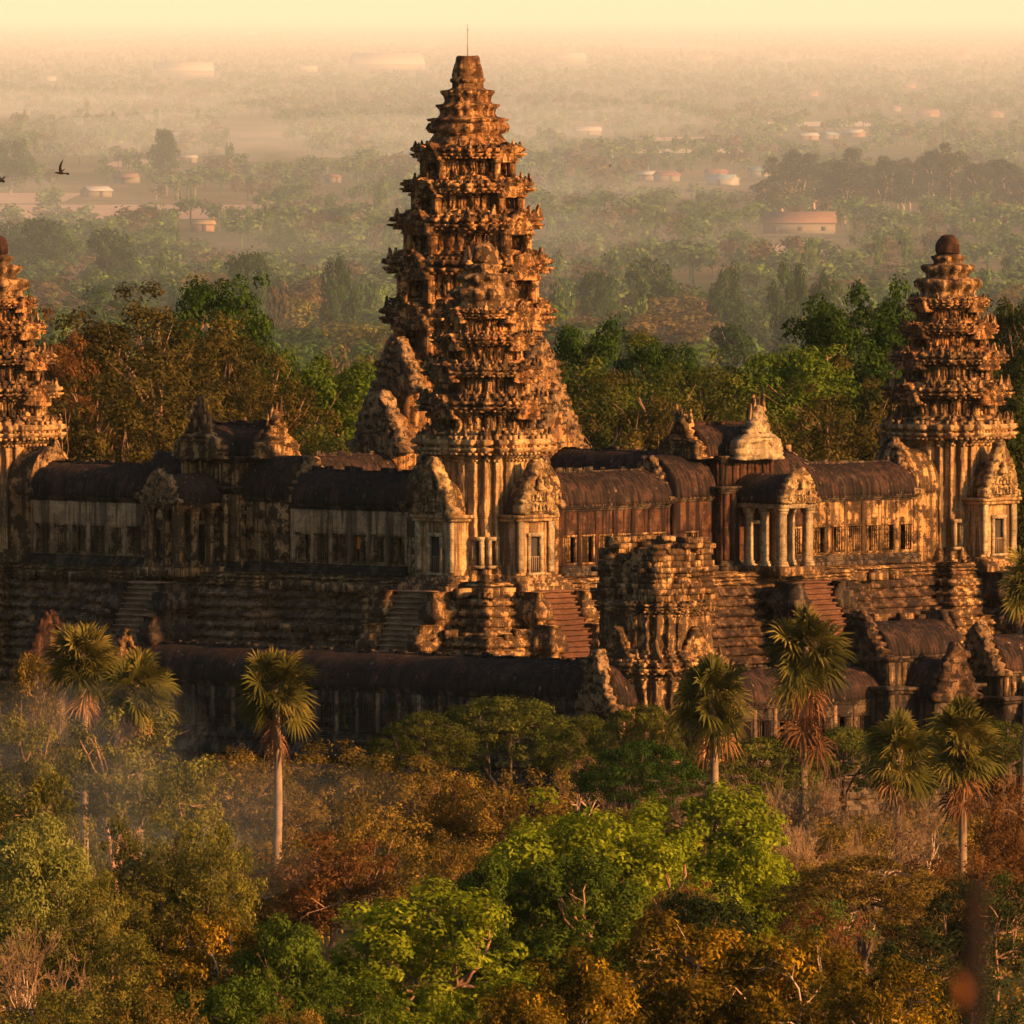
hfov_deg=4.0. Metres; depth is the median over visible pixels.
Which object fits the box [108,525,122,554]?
window
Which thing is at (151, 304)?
round tree
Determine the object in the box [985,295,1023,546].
tree
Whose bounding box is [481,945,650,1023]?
tree
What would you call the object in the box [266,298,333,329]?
round tree
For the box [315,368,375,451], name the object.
tree
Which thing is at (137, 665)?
fan palm
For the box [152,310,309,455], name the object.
tree
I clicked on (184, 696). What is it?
window
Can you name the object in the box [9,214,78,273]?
round tree
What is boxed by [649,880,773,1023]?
tree
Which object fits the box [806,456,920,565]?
temple gallery
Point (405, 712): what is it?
window
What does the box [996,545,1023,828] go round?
fan palm
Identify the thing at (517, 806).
tree
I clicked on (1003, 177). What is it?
slender tree
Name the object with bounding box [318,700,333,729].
window
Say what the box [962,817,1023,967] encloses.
tree
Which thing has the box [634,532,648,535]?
window
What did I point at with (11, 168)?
round tree
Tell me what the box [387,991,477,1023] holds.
tree
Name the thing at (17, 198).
field
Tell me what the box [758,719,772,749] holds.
window
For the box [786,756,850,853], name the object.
tree
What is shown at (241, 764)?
tree
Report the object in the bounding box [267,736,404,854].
tree
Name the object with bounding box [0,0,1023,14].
sky
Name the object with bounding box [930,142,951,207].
slender tree
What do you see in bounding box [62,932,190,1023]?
tree
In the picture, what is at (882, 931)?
tree
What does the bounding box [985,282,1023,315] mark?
round tree
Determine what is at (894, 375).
slender tree
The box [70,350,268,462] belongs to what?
tree
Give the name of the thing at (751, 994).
tree
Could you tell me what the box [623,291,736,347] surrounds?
dry tree
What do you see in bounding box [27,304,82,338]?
round tree
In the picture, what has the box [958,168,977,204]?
slender tree
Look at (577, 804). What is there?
tree
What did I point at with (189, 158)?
house
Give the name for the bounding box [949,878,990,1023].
trunk
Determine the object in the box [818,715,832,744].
window
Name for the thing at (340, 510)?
temple gallery
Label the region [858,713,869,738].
window
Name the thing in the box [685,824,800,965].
tree
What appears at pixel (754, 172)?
house
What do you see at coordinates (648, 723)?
tree
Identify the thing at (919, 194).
slender tree
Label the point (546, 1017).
tree
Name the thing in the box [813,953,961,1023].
tree
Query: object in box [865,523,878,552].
window
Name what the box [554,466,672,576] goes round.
temple gallery
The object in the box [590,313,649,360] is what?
round tree
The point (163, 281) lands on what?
round tree
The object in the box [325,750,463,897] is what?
tree
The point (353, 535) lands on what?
window
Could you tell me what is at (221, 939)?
tree
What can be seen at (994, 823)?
tree
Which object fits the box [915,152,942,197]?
slender tree
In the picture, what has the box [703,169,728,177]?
house
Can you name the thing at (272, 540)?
window
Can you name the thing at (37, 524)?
window
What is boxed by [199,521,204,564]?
door
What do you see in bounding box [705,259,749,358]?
round tree
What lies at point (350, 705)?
window
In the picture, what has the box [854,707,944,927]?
fan palm
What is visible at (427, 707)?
window
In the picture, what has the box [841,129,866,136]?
house
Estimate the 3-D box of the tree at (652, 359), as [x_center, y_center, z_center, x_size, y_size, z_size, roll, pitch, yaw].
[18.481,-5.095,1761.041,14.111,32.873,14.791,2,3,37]
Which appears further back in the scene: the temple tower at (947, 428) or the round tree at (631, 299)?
the round tree at (631, 299)
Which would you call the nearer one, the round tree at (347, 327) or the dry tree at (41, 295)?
the round tree at (347, 327)
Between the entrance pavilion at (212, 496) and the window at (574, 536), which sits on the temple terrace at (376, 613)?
the entrance pavilion at (212, 496)
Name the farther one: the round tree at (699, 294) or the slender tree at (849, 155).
the slender tree at (849, 155)
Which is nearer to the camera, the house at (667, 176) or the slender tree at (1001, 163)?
the slender tree at (1001, 163)
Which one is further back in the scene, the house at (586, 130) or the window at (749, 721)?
the house at (586, 130)
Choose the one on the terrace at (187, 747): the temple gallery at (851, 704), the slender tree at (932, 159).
the temple gallery at (851, 704)
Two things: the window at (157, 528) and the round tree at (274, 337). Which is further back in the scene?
the round tree at (274, 337)
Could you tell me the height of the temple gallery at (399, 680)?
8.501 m
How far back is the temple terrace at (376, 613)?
1311.57 m
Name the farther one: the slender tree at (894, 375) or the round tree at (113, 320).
the round tree at (113, 320)
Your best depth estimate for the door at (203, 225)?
4540.80 m
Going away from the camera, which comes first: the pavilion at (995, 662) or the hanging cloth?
the pavilion at (995, 662)
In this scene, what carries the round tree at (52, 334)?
on the ground
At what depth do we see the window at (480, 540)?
1295.57 m
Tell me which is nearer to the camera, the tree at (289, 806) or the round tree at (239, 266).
the tree at (289, 806)
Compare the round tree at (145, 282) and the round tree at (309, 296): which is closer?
the round tree at (309, 296)
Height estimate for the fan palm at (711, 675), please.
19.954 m
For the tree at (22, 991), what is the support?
on the ground
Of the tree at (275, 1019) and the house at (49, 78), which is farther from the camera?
the house at (49, 78)
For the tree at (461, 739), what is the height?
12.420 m
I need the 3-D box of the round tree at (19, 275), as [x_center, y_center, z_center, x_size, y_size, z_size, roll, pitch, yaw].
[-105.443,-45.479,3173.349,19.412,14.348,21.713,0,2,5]
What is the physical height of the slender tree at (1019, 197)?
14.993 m
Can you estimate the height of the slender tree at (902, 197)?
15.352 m
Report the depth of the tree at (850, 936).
1002.65 m
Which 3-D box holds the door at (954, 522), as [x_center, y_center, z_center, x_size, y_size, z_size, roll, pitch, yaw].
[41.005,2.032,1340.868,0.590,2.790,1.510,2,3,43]
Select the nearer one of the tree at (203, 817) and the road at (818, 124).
the tree at (203, 817)
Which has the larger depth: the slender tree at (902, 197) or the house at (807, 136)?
the house at (807, 136)
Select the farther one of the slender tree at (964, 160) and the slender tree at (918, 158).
the slender tree at (918, 158)
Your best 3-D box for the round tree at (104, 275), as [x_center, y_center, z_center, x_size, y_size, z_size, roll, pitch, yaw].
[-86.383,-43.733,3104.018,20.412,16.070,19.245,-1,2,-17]
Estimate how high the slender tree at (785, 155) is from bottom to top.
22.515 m
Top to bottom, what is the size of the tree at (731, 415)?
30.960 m
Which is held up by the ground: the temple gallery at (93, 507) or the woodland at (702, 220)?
the woodland at (702, 220)
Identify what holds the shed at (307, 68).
on the ground
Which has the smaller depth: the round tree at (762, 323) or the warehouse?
the round tree at (762, 323)
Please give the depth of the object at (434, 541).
1296.52 m
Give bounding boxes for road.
[614,149,742,152]
[768,122,871,125]
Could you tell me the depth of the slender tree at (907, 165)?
4844.09 m
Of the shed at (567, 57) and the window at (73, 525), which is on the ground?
the shed at (567, 57)
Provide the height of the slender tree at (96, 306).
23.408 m
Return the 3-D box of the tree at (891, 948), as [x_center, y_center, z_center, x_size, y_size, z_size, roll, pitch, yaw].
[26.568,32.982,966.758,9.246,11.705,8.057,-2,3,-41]
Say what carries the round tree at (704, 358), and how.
on the ground
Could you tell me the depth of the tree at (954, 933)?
978.11 m
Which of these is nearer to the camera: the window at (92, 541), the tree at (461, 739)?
the tree at (461, 739)
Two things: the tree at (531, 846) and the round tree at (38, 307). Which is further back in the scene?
the round tree at (38, 307)
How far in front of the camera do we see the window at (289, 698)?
1295.89 m
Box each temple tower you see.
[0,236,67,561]
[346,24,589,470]
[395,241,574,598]
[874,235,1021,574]
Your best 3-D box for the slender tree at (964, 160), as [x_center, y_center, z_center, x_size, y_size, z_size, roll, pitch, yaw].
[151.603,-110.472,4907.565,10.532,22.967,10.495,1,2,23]
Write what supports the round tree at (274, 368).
on the ground
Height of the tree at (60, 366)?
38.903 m
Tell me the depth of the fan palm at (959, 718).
1136.12 m
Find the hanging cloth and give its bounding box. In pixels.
[357,537,360,548]
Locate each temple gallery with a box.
[27,458,162,566]
[68,640,585,751]
[287,465,411,576]
[313,450,398,470]
[550,446,657,469]
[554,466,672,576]
[731,660,878,751]
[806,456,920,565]
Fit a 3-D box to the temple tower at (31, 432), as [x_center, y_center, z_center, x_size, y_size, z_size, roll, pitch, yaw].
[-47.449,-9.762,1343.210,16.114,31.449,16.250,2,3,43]
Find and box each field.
[0,193,79,202]
[0,205,261,218]
[107,159,150,166]
[640,137,718,140]
[771,245,840,255]
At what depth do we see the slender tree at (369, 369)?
2149.32 m
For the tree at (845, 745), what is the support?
on the ground
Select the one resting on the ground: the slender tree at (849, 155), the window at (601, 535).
the slender tree at (849, 155)
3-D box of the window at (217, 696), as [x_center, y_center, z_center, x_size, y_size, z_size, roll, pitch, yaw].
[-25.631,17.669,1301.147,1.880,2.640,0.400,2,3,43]
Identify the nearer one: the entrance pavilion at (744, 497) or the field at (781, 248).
the entrance pavilion at (744, 497)
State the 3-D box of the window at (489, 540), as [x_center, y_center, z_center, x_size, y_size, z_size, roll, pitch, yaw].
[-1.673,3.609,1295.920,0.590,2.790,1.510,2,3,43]
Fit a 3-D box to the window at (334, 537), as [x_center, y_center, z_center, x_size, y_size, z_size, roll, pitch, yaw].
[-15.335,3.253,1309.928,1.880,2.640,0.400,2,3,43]
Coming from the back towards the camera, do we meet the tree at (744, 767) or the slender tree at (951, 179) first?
the slender tree at (951, 179)
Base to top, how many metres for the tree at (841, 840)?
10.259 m
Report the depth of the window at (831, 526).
1331.49 m
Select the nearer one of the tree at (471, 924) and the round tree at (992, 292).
the tree at (471, 924)
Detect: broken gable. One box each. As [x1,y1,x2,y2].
[14,609,71,750]
[98,627,135,755]
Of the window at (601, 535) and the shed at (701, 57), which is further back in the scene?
the shed at (701, 57)
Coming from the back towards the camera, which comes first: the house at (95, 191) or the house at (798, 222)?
the house at (95, 191)
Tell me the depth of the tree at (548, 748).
1240.22 m
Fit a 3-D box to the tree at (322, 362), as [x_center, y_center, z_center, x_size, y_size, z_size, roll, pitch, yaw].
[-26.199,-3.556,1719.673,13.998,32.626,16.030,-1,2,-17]
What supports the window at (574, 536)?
in the temple gallery at (602, 503)
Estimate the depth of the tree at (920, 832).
1171.11 m
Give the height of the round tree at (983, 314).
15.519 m
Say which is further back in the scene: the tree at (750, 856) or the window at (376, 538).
the window at (376, 538)
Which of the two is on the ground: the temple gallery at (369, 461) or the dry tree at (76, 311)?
the dry tree at (76, 311)
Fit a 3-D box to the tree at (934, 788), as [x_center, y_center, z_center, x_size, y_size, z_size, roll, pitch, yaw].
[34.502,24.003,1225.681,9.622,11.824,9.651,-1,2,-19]
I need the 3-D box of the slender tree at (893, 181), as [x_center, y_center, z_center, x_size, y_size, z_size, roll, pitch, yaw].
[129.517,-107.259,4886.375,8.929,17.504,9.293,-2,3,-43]
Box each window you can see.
[35,523,49,551]
[53,524,67,552]
[72,524,86,553]
[90,525,104,553]
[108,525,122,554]
[126,526,140,555]
[156,527,162,556]
[159,694,169,721]
[176,693,190,722]
[195,694,210,723]
[215,695,230,724]
[236,696,251,725]
[260,531,275,560]
[280,698,290,727]
[295,532,309,561]
[300,700,312,728]
[313,533,328,562]
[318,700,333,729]
[332,533,347,562]
[338,701,354,730]
[351,534,365,563]
[359,702,374,731]
[370,535,384,564]
[380,703,395,732]
[389,535,404,564]
[401,704,416,733]
[422,705,437,729]
[443,706,458,734]
[469,537,484,568]
[485,537,500,568]
[549,711,564,739]
[562,535,577,564]
[581,534,595,563]
[599,534,612,559]
[617,533,630,551]
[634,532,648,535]
[652,532,666,535]
[684,531,698,536]
[738,720,752,749]
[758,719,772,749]
[778,718,792,742]
[795,527,801,555]
[813,525,826,554]
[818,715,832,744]
[830,525,843,553]
[838,714,852,742]
[848,524,861,552]
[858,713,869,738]
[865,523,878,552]
[882,523,895,551]
[899,522,912,550]
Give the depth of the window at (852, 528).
1333.11 m
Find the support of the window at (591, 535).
in the temple gallery at (602, 503)
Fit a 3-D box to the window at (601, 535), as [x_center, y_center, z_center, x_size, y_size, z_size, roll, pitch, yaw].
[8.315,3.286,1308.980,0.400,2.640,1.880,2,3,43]
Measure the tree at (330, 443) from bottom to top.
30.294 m
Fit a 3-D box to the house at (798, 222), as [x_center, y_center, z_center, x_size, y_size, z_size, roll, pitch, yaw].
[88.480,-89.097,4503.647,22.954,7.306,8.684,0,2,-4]
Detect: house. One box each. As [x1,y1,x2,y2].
[44,76,55,80]
[78,186,113,196]
[112,173,141,182]
[180,155,197,162]
[323,174,342,182]
[572,126,601,134]
[635,171,654,179]
[652,171,681,180]
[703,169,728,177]
[705,174,740,185]
[747,167,769,176]
[760,211,836,233]
[796,133,819,139]
[804,91,818,95]
[819,132,839,138]
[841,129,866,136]
[889,106,901,111]
[903,83,915,87]
[916,109,939,116]
[981,111,1004,117]
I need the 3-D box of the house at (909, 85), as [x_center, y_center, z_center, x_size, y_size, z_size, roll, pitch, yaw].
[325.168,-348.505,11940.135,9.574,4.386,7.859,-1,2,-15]
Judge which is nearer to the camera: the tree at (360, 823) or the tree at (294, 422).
the tree at (360, 823)
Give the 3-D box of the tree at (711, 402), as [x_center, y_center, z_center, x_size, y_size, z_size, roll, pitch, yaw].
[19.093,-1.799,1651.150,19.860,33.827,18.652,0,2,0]
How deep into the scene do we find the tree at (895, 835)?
1129.62 m
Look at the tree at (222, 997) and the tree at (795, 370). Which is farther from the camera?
the tree at (795, 370)
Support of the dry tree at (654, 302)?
on the ground
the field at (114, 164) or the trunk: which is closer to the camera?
the trunk
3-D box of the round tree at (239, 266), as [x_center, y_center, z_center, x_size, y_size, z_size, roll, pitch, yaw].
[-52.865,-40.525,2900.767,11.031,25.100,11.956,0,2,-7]
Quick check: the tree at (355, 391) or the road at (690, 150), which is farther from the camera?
the road at (690, 150)
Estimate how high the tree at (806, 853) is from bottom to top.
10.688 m
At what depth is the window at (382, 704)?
1287.37 m
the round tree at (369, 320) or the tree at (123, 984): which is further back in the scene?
the round tree at (369, 320)
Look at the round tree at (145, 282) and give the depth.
3115.58 m
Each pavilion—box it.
[133,395,323,576]
[632,393,824,575]
[835,606,986,780]
[963,621,1023,786]
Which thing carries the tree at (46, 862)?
on the ground
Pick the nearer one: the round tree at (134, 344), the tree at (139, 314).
the tree at (139, 314)
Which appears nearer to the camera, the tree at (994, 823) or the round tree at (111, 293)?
the tree at (994, 823)
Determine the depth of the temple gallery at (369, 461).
1331.91 m
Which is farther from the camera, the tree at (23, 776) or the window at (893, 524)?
the window at (893, 524)
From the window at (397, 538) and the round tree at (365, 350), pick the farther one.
the round tree at (365, 350)
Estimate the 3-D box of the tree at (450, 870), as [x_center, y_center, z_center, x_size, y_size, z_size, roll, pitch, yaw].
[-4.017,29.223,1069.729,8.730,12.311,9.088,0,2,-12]
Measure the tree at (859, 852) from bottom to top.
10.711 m
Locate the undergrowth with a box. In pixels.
[0,726,1023,1023]
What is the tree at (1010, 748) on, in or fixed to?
on the ground
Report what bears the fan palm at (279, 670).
on the ground
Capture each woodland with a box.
[0,26,1023,400]
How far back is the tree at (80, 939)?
1011.80 m
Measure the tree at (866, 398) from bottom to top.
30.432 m
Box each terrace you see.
[0,561,1023,731]
[0,725,1018,829]
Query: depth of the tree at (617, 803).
1203.85 m
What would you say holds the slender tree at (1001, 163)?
on the ground
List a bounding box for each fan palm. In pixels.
[41,620,122,861]
[98,646,183,891]
[230,645,320,889]
[663,651,760,854]
[757,600,856,846]
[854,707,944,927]
[920,693,1012,918]
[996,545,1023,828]
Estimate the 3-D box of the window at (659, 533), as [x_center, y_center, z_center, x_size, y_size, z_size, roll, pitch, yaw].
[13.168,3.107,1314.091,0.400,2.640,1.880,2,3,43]
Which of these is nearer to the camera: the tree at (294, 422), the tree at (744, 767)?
the tree at (744, 767)
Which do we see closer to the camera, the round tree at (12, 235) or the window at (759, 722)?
the window at (759, 722)
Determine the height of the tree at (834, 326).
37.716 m
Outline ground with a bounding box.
[0,15,1023,1023]
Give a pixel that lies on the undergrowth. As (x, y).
(424, 872)
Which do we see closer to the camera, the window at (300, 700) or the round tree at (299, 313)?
the window at (300, 700)
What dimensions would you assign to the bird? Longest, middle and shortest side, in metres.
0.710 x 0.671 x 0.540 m
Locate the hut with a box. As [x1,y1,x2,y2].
[189,220,215,231]
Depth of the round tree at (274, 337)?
2518.34 m
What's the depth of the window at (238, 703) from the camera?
1299.69 m
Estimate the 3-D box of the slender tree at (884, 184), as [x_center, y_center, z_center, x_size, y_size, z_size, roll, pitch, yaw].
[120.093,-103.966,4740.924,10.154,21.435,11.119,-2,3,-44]
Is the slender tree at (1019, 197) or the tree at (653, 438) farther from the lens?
the slender tree at (1019, 197)
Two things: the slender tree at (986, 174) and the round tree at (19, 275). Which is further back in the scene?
the slender tree at (986, 174)
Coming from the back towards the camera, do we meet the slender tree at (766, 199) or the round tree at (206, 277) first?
the slender tree at (766, 199)
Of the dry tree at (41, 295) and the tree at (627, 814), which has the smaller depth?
the tree at (627, 814)
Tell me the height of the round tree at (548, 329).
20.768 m
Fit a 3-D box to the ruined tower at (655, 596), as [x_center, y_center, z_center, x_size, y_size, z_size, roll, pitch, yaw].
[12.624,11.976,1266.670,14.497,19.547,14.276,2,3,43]
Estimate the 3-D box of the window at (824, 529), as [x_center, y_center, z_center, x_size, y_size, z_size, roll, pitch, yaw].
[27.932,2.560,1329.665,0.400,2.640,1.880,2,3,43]
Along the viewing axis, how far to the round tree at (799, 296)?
2699.28 m
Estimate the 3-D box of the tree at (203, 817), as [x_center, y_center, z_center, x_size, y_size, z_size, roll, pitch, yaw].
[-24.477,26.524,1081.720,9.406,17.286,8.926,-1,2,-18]
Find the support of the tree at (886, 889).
on the ground
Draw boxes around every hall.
[780,49,796,58]
[955,48,969,57]
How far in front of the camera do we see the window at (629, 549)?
1310.84 m
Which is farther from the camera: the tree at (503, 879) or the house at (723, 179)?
the house at (723, 179)
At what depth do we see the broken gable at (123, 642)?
1262.99 m
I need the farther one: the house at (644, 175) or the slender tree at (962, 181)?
the house at (644, 175)
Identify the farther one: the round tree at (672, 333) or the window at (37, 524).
the round tree at (672, 333)
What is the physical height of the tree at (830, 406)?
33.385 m
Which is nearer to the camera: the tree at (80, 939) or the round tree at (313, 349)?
the tree at (80, 939)
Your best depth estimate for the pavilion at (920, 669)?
1285.28 m
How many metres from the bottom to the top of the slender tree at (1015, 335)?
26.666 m
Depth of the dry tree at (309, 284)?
3034.71 m
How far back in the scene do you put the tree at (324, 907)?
1051.01 m
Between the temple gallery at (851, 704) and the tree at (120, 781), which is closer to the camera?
the tree at (120, 781)
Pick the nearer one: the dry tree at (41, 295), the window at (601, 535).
the window at (601, 535)
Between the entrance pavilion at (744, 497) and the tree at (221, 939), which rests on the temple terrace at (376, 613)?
the entrance pavilion at (744, 497)
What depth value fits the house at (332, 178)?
5750.96 m
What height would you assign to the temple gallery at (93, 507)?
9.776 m
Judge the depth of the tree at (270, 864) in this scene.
1055.55 m
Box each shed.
[156,62,213,76]
[297,66,317,71]
[553,53,585,62]
[691,55,711,59]
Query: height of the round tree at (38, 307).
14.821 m
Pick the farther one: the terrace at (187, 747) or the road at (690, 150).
the road at (690, 150)
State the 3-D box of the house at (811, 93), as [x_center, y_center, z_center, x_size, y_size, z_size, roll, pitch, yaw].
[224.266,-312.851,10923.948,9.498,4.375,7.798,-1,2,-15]
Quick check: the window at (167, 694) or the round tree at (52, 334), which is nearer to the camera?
the window at (167, 694)
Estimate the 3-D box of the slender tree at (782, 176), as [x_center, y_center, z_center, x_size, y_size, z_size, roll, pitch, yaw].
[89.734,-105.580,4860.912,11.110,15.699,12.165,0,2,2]
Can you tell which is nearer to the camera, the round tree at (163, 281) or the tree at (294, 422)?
the tree at (294, 422)
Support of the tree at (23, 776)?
on the ground
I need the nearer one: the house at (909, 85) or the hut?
the hut
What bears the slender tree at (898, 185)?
on the ground
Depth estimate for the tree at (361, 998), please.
909.80 m
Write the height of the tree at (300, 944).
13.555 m
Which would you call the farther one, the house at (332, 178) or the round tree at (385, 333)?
the house at (332, 178)
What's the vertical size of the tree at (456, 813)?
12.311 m
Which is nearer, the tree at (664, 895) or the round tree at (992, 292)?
the tree at (664, 895)
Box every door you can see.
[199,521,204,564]
[202,224,205,231]
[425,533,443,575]
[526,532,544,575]
[744,520,759,564]
[950,519,965,549]
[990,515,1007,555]
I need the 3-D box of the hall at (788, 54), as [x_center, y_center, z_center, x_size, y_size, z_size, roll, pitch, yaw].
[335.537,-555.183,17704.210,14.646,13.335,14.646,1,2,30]
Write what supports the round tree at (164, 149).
on the ground
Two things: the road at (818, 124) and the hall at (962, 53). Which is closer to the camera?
the road at (818, 124)
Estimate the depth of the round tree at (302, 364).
2292.41 m
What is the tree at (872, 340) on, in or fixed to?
on the ground
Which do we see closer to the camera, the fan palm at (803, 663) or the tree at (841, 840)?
the tree at (841, 840)
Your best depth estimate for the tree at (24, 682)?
1210.78 m
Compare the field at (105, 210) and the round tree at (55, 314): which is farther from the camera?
the field at (105, 210)
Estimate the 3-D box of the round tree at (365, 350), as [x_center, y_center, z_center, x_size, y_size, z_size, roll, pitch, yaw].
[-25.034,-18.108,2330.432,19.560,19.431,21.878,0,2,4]
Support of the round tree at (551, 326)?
on the ground
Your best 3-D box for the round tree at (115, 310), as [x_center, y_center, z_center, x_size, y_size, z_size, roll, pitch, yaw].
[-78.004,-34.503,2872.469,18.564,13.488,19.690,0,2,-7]
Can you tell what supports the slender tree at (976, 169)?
on the ground
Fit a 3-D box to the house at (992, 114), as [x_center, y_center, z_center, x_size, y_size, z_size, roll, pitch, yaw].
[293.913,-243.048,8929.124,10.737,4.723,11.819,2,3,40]
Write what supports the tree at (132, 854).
on the ground
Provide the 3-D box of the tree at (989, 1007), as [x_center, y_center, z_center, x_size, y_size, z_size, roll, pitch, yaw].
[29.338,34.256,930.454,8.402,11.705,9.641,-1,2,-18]
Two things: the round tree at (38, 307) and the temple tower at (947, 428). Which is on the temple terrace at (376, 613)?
the temple tower at (947, 428)
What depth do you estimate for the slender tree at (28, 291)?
2515.86 m
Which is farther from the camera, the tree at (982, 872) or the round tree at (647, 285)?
the round tree at (647, 285)
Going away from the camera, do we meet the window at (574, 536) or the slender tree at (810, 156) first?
the window at (574, 536)
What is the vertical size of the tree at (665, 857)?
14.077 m
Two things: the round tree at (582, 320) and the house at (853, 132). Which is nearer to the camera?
the round tree at (582, 320)
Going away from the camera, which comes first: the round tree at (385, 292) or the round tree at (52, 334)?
the round tree at (52, 334)
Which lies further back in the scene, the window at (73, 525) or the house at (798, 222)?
the house at (798, 222)
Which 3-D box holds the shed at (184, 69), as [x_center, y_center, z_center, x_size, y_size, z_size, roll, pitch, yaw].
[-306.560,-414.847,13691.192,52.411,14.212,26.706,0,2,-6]
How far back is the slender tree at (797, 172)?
4829.84 m
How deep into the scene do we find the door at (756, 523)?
1320.80 m
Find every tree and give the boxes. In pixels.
[0,137,38,193]
[0,221,32,265]
[0,650,79,809]
[0,700,82,924]
[0,768,110,972]
[0,809,114,1011]
[0,916,103,1023]
[0,986,109,1023]
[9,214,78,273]
[17,271,69,306]
[23,287,32,295]
[24,280,82,321]
[25,705,194,907]
[26,303,122,450]
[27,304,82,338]
[27,306,42,320]
[34,278,214,453]
[34,325,71,351]
[36,867,149,1020]
[47,353,156,462]
[48,300,134,329]
[62,269,143,299]
[62,279,151,307]
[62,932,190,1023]
[70,314,171,354]
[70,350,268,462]
[77,285,127,336]
[77,303,139,315]
[80,298,260,442]
[81,226,140,284]
[93,324,175,374]
[95,811,236,991]
[96,984,209,1023]
[113,277,161,300]
[116,861,221,1001]
[117,298,166,312]
[122,273,191,312]
[124,753,243,929]
[138,307,277,340]
[147,906,267,1019]
[149,126,181,186]
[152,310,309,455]
[157,818,267,978]
[161,272,279,394]
[171,973,285,1023]
[174,340,316,374]
[175,269,229,299]
[179,743,304,852]
[199,327,303,356]
[216,348,344,454]
[219,245,272,317]
[227,771,341,860]
[228,911,347,1023]
[229,838,348,988]
[246,355,300,381]
[252,830,410,982]
[253,343,336,409]
[254,996,326,1023]
[259,288,337,319]
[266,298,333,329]
[267,323,340,356]
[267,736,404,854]
[274,273,349,306]
[278,353,376,452]
[280,341,335,362]
[282,327,374,354]
[291,348,354,370]
[292,400,363,454]
[301,789,435,939]
[311,338,384,367]
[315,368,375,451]
[317,253,363,329]
[318,972,412,1023]
[320,874,545,1023]
[321,319,379,348]
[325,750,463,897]
[339,323,393,361]
[343,317,392,345]
[346,283,396,322]
[350,363,376,378]
[351,338,388,370]
[359,709,492,807]
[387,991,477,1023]
[393,759,519,888]
[395,827,497,978]
[425,694,579,835]
[443,850,571,1015]
[449,786,652,977]
[454,982,568,1023]
[455,764,579,860]
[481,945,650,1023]
[506,845,653,1022]
[525,712,627,815]
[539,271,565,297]
[542,302,612,367]
[542,321,567,355]
[542,732,618,816]
[543,323,557,338]
[553,312,640,435]
[556,327,708,446]
[557,313,612,337]
[566,738,706,821]
[571,392,641,449]
[574,265,622,323]
[575,368,705,449]
[575,819,723,984]
[581,703,702,804]
[584,906,761,1023]
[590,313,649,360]
[590,758,653,827]
[594,805,671,908]
[597,311,714,368]
[604,331,650,406]
[607,296,723,346]
[612,290,663,343]
[612,333,711,411]
[621,780,793,923]
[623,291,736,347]
[624,254,681,348]
[630,874,725,973]
[632,348,750,445]
[638,337,769,387]
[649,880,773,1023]
[660,288,762,361]
[672,365,796,435]
[676,735,830,819]
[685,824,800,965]
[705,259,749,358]
[706,926,879,1023]
[710,322,763,389]
[712,387,805,456]
[712,776,790,851]
[723,343,862,459]
[739,303,800,359]
[749,178,785,210]
[760,156,788,193]
[760,853,964,977]
[763,852,854,946]
[765,260,809,356]
[767,403,880,462]
[768,172,790,210]
[768,819,823,936]
[772,779,856,913]
[773,894,883,1016]
[776,292,904,456]
[778,725,892,828]
[779,148,803,188]
[779,354,896,460]
[782,152,816,208]
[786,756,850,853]
[791,812,895,930]
[794,163,827,208]
[796,152,819,209]
[800,268,840,347]
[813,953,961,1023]
[822,825,883,950]
[835,271,918,451]
[839,147,867,190]
[841,386,896,460]
[843,307,874,333]
[844,789,926,929]
[859,921,964,1023]
[861,727,978,857]
[862,159,900,221]
[871,856,970,960]
[872,154,909,210]
[880,801,957,882]
[882,363,901,378]
[887,166,906,210]
[891,174,920,210]
[899,157,926,215]
[904,840,1014,948]
[907,159,931,211]
[909,864,1023,1022]
[912,960,1023,1023]
[915,150,950,195]
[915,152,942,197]
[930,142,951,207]
[933,154,964,202]
[947,150,970,204]
[958,162,988,222]
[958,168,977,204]
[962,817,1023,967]
[967,772,1023,902]
[968,719,1021,830]
[969,169,1000,203]
[979,309,1006,318]
[981,281,1023,308]
[984,159,1017,219]
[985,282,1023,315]
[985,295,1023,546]
[987,163,1023,222]
[988,307,1023,369]
[993,342,1023,553]
[1002,180,1023,209]
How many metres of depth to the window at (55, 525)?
1334.42 m
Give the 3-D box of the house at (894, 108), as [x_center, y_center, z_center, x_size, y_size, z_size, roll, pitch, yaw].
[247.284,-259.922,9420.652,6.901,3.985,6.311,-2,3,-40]
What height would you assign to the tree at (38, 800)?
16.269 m
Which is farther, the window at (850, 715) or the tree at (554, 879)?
the window at (850, 715)
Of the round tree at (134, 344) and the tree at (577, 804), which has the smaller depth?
the tree at (577, 804)
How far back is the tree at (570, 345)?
1738.60 m
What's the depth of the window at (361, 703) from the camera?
1288.95 m
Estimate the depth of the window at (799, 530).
1326.94 m
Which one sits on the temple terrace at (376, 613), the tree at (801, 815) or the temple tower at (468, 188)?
the temple tower at (468, 188)
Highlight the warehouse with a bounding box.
[348,53,424,69]
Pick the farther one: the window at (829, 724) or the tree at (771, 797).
the window at (829, 724)
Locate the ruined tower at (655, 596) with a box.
[575,535,742,764]

